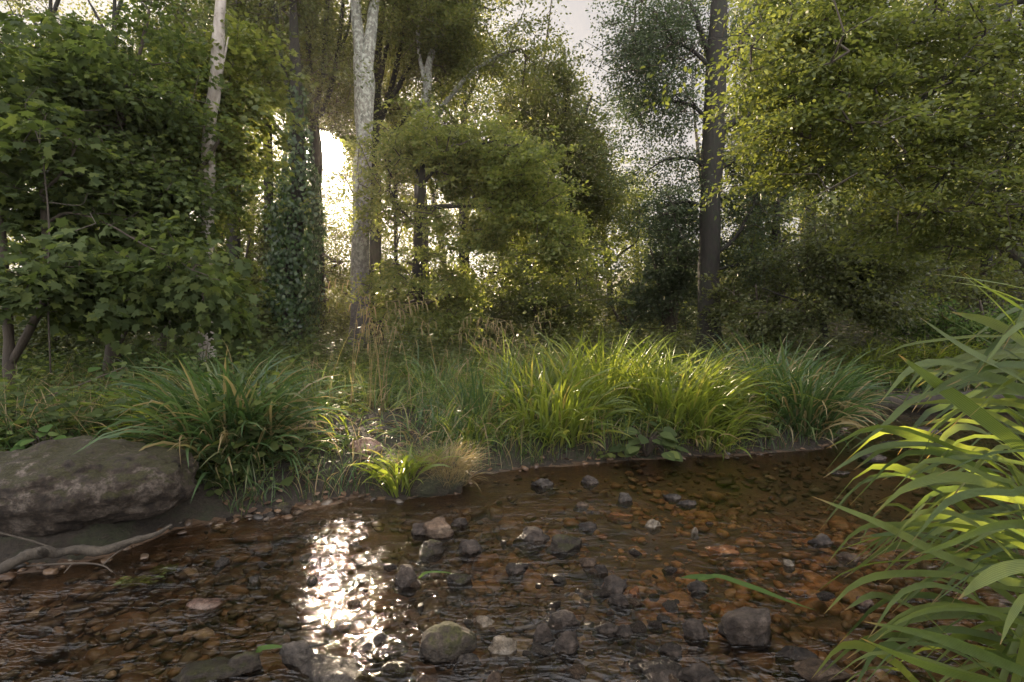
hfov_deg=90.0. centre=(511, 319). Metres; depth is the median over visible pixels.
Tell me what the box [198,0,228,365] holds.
dead tree
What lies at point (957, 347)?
sedge clump
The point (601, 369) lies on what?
sedge clump
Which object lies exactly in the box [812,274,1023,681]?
great sedge
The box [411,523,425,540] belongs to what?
stone
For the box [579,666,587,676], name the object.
stone
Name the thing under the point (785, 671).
stone
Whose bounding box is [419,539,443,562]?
stone
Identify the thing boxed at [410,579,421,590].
stone
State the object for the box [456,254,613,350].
shrub
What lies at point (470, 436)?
sedge clump
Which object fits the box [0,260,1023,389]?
forest undergrowth
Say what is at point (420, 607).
stone
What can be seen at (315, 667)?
stone
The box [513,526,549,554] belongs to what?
stone
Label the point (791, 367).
sedge clump
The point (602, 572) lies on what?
stone
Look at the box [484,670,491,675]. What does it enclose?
stone
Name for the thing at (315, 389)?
sedge clump
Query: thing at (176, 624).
pebbles
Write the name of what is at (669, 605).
stone
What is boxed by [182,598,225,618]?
stone
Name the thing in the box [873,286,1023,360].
shrub
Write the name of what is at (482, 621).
stone
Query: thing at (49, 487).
boulder
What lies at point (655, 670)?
stone
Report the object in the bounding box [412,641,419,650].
stone
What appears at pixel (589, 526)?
stone
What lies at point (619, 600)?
stone
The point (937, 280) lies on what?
woodland tree
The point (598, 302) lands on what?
woods
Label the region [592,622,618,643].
stone
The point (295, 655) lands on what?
stone
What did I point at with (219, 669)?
stone
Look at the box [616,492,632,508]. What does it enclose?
stone
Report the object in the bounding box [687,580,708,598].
stone
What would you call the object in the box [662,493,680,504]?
stone
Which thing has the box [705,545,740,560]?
stone
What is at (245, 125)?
woodland tree
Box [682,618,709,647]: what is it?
stone
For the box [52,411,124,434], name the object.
nettle
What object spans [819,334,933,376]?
sedge clump
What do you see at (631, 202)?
broadleaf tree
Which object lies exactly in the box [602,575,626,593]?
stone
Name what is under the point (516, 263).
woodland tree
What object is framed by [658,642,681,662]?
stone
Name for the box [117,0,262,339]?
woodland tree
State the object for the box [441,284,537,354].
shrub
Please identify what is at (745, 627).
stone
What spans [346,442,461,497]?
sedge clump
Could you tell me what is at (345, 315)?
shrub
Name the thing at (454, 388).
long grass
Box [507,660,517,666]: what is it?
stone
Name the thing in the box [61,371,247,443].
sedge clump
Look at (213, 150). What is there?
dead branch
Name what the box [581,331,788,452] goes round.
sedge clump
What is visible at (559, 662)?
stone
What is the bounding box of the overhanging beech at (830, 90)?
[636,0,1023,301]
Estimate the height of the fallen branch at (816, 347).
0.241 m
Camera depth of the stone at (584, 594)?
2.24 m
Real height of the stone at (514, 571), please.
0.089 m
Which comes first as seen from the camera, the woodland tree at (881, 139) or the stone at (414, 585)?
the stone at (414, 585)
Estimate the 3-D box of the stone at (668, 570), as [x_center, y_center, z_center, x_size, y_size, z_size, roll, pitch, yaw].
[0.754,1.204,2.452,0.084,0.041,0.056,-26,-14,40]
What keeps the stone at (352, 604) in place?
in the water
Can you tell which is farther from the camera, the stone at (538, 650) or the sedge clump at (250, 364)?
the sedge clump at (250, 364)
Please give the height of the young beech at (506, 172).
4.971 m
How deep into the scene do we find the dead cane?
4.20 m
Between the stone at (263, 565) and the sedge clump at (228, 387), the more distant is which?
the sedge clump at (228, 387)
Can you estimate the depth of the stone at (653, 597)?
2.22 m
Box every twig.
[0,531,48,545]
[26,545,129,572]
[474,618,547,635]
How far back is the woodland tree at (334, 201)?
17.53 m
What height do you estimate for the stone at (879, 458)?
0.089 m
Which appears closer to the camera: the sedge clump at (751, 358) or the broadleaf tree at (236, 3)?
the sedge clump at (751, 358)
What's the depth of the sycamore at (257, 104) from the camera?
7.50 m
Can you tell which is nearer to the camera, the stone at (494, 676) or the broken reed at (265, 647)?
the stone at (494, 676)
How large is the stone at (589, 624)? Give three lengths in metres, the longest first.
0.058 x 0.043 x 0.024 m
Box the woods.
[0,0,1023,346]
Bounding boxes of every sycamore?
[0,0,280,392]
[0,0,294,380]
[135,7,319,361]
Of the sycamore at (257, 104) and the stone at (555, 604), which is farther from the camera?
the sycamore at (257, 104)
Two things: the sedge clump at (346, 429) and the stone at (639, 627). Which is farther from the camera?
the sedge clump at (346, 429)
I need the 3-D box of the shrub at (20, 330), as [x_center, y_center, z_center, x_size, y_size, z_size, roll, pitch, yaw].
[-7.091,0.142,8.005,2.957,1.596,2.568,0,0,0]
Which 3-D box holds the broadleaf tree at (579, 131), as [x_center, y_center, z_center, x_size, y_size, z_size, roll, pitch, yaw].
[1.794,-4.914,20.135,7.572,11.425,8.185,0,0,0]
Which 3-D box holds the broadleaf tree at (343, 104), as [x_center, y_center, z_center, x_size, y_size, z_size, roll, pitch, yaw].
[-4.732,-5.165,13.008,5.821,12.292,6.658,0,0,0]
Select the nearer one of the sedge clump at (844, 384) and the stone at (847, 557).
the stone at (847, 557)
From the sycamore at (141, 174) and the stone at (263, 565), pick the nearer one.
the stone at (263, 565)
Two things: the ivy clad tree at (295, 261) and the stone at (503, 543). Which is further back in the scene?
the ivy clad tree at (295, 261)
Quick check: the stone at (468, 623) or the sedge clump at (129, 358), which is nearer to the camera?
the stone at (468, 623)
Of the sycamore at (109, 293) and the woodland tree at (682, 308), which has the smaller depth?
the sycamore at (109, 293)
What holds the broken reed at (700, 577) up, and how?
on the water
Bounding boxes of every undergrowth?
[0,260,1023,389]
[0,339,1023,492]
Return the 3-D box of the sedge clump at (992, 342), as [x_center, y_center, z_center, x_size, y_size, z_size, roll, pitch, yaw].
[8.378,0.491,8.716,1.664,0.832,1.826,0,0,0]
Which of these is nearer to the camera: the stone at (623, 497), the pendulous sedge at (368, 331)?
the stone at (623, 497)
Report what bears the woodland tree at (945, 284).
on the ground at (210, 508)
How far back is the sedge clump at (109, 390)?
4.06 m
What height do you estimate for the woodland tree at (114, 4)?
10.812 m
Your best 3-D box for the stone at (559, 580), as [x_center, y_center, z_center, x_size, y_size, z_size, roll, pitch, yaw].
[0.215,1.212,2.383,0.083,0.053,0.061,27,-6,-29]
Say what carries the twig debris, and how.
on the ground at (210, 508)
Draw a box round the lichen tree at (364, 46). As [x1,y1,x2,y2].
[347,0,378,355]
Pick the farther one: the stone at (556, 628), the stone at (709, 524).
the stone at (709, 524)
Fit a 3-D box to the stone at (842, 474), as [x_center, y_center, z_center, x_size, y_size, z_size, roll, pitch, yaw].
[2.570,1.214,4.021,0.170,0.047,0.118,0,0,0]
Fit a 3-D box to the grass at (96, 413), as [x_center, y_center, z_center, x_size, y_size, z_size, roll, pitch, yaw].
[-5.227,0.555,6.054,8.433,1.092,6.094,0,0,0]
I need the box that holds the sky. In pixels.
[0,0,1023,286]
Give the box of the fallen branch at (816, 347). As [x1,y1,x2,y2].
[776,345,836,356]
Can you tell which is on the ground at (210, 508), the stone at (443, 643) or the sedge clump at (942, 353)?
the sedge clump at (942, 353)
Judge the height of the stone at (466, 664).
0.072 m
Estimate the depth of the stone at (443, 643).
1.82 m
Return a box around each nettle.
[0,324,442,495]
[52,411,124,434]
[68,367,124,403]
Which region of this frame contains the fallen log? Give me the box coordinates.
[857,391,1023,408]
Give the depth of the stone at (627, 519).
3.11 m
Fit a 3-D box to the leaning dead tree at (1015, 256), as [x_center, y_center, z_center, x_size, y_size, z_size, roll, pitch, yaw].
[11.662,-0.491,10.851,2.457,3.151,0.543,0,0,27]
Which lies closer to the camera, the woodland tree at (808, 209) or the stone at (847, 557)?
the stone at (847, 557)
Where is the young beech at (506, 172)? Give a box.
[277,94,635,355]
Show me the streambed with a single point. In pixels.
(340, 643)
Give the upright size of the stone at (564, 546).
0.123 m
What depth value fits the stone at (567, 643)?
1.85 m
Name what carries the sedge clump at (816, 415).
on the ground at (210, 508)
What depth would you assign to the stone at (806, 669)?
1.73 m
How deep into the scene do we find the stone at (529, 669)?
1.76 m
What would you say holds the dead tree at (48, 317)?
on the ground at (210, 508)
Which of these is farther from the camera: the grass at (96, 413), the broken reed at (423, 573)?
the grass at (96, 413)
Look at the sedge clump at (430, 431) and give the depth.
4.34 m
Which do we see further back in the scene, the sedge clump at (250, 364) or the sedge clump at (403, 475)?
the sedge clump at (250, 364)
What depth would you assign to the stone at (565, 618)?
2.01 m
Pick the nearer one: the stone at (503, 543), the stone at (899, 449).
the stone at (503, 543)
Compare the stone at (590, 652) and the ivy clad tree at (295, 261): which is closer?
the stone at (590, 652)
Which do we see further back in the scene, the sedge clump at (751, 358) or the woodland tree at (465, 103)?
the woodland tree at (465, 103)
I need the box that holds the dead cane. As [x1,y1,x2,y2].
[11,367,122,411]
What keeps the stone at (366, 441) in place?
on the ground at (210, 508)
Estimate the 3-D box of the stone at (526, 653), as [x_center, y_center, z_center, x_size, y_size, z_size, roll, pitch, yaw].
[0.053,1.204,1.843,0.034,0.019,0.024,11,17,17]
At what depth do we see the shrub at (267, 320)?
9.34 m
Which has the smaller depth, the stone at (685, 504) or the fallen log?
the stone at (685, 504)
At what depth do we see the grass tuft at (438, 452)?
3.72 m
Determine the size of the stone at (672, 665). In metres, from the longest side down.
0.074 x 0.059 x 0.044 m
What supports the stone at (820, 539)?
in the water
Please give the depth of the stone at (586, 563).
2.49 m
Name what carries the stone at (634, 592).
in the water
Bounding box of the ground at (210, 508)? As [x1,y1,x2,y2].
[0,266,1023,568]
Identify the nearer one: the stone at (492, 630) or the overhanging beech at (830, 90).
the stone at (492, 630)
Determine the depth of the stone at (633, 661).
1.79 m
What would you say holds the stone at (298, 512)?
in the water
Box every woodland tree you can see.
[0,0,43,266]
[0,0,110,241]
[57,0,185,161]
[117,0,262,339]
[143,0,260,262]
[245,2,352,304]
[306,0,412,301]
[335,8,438,342]
[399,0,517,298]
[433,38,526,334]
[467,146,607,344]
[604,170,665,315]
[632,188,727,343]
[696,84,847,345]
[697,0,808,344]
[759,1,894,301]
[813,2,960,285]
[841,89,1016,353]
[854,0,1010,228]
[899,3,1022,179]
[912,0,1023,262]
[920,127,1023,313]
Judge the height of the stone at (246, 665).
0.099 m
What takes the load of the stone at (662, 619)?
in the water
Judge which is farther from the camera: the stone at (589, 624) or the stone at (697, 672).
the stone at (589, 624)
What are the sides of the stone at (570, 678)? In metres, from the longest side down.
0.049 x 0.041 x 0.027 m
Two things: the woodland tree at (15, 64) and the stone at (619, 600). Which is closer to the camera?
the stone at (619, 600)
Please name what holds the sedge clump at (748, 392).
on the ground at (210, 508)
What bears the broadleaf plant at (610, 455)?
on the ground at (210, 508)
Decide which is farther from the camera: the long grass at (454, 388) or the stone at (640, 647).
the long grass at (454, 388)
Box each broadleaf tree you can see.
[126,0,352,309]
[193,0,348,308]
[205,0,409,351]
[312,0,535,343]
[349,0,573,343]
[464,30,658,336]
[573,150,669,332]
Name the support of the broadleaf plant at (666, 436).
on the ground at (210, 508)
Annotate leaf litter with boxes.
[208,304,1023,519]
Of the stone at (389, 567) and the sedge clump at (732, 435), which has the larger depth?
the sedge clump at (732, 435)
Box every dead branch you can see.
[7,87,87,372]
[121,139,219,342]
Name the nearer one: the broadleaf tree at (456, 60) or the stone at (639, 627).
the stone at (639, 627)
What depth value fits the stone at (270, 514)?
3.11 m
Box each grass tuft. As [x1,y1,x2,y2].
[374,434,478,480]
[392,434,501,490]
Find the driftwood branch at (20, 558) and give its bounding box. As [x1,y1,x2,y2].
[0,524,171,574]
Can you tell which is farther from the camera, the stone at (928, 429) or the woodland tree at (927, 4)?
the woodland tree at (927, 4)
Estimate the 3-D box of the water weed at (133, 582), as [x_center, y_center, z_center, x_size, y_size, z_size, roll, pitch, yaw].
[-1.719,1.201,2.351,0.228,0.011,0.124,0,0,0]
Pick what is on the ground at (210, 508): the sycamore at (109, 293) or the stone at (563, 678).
the sycamore at (109, 293)
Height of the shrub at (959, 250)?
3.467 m
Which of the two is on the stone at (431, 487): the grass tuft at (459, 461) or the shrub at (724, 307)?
the grass tuft at (459, 461)
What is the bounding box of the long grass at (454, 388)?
[0,337,1006,462]
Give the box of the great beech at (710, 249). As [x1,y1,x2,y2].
[556,0,880,358]
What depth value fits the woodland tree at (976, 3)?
14.96 m
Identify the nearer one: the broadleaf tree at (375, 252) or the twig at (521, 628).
the twig at (521, 628)
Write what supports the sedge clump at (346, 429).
on the ground at (210, 508)
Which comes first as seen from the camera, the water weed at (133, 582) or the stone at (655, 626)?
the stone at (655, 626)
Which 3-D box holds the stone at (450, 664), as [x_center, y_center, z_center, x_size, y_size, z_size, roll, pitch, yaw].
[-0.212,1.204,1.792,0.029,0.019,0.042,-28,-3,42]
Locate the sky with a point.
(579, 20)
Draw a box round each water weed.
[112,575,165,588]
[149,563,178,575]
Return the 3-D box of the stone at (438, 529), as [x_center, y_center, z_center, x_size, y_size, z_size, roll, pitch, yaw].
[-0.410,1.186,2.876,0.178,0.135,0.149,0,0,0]
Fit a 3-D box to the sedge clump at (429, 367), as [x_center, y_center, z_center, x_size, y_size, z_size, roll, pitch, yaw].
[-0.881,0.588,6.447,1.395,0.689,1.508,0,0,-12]
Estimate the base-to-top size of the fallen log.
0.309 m
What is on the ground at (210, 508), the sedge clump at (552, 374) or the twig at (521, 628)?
the sedge clump at (552, 374)
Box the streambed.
[0,407,1023,681]
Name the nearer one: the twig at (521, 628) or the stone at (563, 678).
the stone at (563, 678)
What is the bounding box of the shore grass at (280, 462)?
[196,408,838,518]
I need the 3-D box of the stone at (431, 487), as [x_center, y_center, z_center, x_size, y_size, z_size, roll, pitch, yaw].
[-0.613,1.167,3.627,0.629,0.326,0.380,0,0,0]
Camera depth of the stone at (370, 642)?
1.88 m
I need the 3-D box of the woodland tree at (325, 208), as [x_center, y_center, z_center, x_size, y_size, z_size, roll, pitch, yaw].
[-7.962,-6.941,19.042,6.218,15.922,7.067,0,0,0]
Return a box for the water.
[0,406,1023,681]
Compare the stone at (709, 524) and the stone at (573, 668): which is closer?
the stone at (573, 668)
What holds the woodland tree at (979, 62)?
on the ground at (210, 508)
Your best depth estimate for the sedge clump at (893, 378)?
7.60 m
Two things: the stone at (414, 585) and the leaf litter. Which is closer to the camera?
the stone at (414, 585)
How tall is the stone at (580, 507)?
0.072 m
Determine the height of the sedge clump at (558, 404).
0.840 m
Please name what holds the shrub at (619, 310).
on the ground at (210, 508)
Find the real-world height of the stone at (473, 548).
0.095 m
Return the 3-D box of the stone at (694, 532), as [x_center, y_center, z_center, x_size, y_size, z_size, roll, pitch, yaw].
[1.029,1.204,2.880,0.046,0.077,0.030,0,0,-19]
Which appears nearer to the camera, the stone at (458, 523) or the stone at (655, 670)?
the stone at (655, 670)
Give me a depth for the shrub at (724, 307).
10.03 m
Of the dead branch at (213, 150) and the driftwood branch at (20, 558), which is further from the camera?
the dead branch at (213, 150)
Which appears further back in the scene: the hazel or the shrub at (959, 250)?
the shrub at (959, 250)
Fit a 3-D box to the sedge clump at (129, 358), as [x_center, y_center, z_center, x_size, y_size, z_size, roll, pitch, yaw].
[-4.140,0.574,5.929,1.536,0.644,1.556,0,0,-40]
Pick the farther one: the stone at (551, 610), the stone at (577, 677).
the stone at (551, 610)
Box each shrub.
[0,307,153,365]
[176,284,297,351]
[304,292,385,347]
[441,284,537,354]
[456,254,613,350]
[585,274,680,341]
[605,193,728,351]
[688,256,806,360]
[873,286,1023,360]
[921,190,1011,275]
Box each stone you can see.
[166,656,237,681]
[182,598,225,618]
[211,557,228,575]
[227,651,263,680]
[246,575,260,590]
[258,562,270,568]
[262,511,274,517]
[272,502,291,514]
[279,639,314,677]
[292,508,308,516]
[292,653,370,681]
[306,575,317,587]
[314,344,344,357]
[346,437,383,454]
[347,599,361,612]
[351,630,408,662]
[379,660,413,678]
[383,563,396,571]
[387,461,469,496]
[392,564,417,596]
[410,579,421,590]
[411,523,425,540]
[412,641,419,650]
[417,603,423,613]
[417,674,437,681]
[418,621,476,666]
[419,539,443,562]
[423,517,453,542]
[439,610,447,618]
[446,573,472,589]
[446,659,455,668]
[450,517,469,535]
[453,653,481,676]
[455,539,482,560]
[463,618,473,628]
[475,615,505,639]
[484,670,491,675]
[485,671,501,681]
[488,627,496,635]
[488,635,516,666]
[500,540,506,549]
[505,562,528,583]
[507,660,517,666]
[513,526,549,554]
[522,650,531,656]
[526,666,531,672]
[529,643,554,658]
[530,478,553,493]
[532,623,555,648]
[535,583,541,588]
[545,534,581,559]
[546,601,560,613]
[548,608,554,613]
[548,610,580,632]
[548,622,563,634]
[551,573,566,586]
[554,630,579,665]
[555,659,564,666]
[561,671,571,681]
[566,674,580,681]
[567,663,587,680]
[572,673,581,681]
[573,501,588,511]
[576,631,582,636]
[577,521,597,535]
[578,588,590,600]
[579,557,597,577]
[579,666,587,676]
[580,475,598,489]
[582,621,594,631]
[585,649,595,658]
[586,567,597,579]
[591,565,607,586]
[592,588,613,602]
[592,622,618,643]
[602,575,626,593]
[605,512,633,524]
[608,593,631,616]
[613,624,634,645]
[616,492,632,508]
[617,660,625,670]
[628,548,641,557]
[628,586,640,601]
[628,598,645,610]
[628,658,642,667]
[629,650,635,656]
[629,658,681,681]
[630,620,647,639]
[635,641,645,653]
[645,519,661,534]
[647,620,662,633]
[648,593,659,601]
[648,644,657,650]
[656,614,669,623]
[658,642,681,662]
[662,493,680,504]
[662,565,676,575]
[662,600,678,612]
[665,660,681,672]
[676,500,697,510]
[676,663,722,681]
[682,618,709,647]
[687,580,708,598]
[691,527,698,539]
[705,521,713,527]
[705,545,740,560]
[718,606,771,650]
[724,559,747,572]
[775,645,817,668]
[779,664,794,679]
[783,559,794,572]
[789,657,856,681]
[807,533,835,548]
[816,591,834,600]
[829,471,849,477]
[836,551,860,567]
[855,596,873,613]
[857,453,886,463]
[875,440,908,450]
[907,426,942,435]
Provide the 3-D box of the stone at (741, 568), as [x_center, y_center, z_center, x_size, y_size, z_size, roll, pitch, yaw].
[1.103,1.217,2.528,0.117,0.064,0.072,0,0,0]
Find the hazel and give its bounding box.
[721,184,947,362]
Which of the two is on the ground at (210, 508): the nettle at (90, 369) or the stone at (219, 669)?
the nettle at (90, 369)
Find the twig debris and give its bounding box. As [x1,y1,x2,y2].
[8,427,840,562]
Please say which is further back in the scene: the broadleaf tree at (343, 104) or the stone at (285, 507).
the broadleaf tree at (343, 104)
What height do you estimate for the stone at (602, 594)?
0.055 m
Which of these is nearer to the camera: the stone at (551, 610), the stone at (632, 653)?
the stone at (632, 653)
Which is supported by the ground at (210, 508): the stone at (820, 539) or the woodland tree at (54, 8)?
the woodland tree at (54, 8)
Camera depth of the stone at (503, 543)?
2.74 m
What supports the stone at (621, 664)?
in the water
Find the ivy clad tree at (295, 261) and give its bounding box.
[185,0,397,356]
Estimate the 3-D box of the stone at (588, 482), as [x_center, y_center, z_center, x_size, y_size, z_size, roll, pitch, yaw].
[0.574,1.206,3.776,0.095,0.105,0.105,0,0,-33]
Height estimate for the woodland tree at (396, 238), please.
15.136 m
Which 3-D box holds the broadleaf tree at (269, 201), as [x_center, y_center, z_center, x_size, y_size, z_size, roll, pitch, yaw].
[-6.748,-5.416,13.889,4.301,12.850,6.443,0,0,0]
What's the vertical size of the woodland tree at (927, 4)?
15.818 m
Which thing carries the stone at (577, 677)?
in the water
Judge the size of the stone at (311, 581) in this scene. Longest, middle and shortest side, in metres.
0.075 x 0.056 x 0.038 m
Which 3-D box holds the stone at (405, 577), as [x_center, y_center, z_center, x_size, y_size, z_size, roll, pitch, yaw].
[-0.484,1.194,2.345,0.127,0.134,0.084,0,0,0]
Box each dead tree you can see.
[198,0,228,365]
[988,228,1023,270]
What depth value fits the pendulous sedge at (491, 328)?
5.24 m
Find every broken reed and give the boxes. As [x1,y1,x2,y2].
[255,644,281,652]
[419,571,450,577]
[681,574,813,609]
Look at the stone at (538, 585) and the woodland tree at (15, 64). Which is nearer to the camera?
the stone at (538, 585)
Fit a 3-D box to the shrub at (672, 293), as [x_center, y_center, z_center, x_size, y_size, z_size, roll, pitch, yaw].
[4.150,-1.209,13.473,3.270,4.388,2.670,0,0,0]
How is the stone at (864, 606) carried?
on the streambed
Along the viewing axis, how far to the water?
2.71 m
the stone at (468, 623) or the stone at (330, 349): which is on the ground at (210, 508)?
the stone at (330, 349)
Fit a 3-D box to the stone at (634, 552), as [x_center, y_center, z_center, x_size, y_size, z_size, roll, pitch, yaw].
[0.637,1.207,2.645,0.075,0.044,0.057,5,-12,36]
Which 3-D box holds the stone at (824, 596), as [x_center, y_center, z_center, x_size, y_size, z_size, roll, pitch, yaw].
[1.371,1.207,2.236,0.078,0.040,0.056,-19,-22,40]
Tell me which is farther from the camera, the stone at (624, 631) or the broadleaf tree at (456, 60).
the broadleaf tree at (456, 60)
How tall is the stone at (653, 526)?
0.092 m
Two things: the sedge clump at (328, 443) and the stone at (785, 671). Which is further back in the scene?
the sedge clump at (328, 443)
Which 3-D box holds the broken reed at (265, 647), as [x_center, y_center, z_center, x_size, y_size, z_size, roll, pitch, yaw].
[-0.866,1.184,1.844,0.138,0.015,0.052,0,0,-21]
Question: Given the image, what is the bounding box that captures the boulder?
[0,435,200,536]
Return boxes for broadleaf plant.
[595,450,624,458]
[609,421,688,461]
[725,412,779,437]
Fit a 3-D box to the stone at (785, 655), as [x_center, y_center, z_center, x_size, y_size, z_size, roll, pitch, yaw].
[1.019,1.212,1.838,0.157,0.068,0.090,0,0,0]
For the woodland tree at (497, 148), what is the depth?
23.35 m
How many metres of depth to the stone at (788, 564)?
2.51 m
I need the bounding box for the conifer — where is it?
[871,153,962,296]
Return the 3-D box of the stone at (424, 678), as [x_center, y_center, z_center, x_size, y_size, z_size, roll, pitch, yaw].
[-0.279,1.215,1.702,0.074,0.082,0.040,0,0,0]
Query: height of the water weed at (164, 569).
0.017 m
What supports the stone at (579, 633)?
in the water
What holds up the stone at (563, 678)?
in the water
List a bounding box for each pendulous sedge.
[328,278,436,414]
[404,315,511,406]
[459,309,551,411]
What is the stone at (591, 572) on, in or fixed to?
in the water
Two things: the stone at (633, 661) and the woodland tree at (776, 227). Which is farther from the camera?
the woodland tree at (776, 227)
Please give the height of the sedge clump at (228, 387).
0.939 m
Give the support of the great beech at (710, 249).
on the ground at (210, 508)
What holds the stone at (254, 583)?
in the water
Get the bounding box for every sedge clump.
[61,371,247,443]
[72,339,371,502]
[73,376,184,420]
[75,343,220,387]
[127,331,299,383]
[139,358,358,484]
[267,333,399,415]
[288,396,401,455]
[323,356,433,417]
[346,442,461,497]
[364,400,480,449]
[392,346,488,395]
[412,338,542,439]
[430,406,519,451]
[461,352,646,454]
[464,316,627,406]
[517,321,713,447]
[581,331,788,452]
[661,381,782,459]
[662,341,827,428]
[682,347,797,374]
[692,329,848,394]
[721,334,928,447]
[779,345,902,425]
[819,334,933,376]
[835,347,948,388]
[850,333,985,368]
[891,327,1009,374]
[952,333,1023,369]
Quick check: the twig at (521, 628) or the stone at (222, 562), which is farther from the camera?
the stone at (222, 562)
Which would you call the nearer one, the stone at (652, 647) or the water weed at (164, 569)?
the stone at (652, 647)
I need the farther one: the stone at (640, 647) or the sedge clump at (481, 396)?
the sedge clump at (481, 396)
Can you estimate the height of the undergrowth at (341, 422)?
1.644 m
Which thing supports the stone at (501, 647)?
in the water
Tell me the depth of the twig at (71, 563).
2.43 m
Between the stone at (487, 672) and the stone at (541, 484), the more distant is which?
the stone at (541, 484)
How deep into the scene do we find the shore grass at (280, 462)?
3.94 m
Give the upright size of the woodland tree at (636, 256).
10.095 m
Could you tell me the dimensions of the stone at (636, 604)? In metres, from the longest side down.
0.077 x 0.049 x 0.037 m
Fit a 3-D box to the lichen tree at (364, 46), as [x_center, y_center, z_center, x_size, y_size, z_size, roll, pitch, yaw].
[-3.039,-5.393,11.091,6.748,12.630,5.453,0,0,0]
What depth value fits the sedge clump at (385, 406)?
4.99 m
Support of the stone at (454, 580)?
in the water
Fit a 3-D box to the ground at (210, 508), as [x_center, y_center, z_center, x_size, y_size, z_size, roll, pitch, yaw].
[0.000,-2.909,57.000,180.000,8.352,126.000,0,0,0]
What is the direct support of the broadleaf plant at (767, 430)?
on the ground at (210, 508)
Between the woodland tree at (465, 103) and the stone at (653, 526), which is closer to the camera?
the stone at (653, 526)
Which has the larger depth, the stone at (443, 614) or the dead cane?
the dead cane
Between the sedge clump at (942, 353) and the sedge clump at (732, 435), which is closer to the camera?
the sedge clump at (732, 435)
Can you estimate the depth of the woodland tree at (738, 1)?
15.26 m
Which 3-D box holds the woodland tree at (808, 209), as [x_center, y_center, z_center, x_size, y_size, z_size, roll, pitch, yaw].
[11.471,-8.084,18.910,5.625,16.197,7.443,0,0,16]
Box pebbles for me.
[0,408,1023,681]

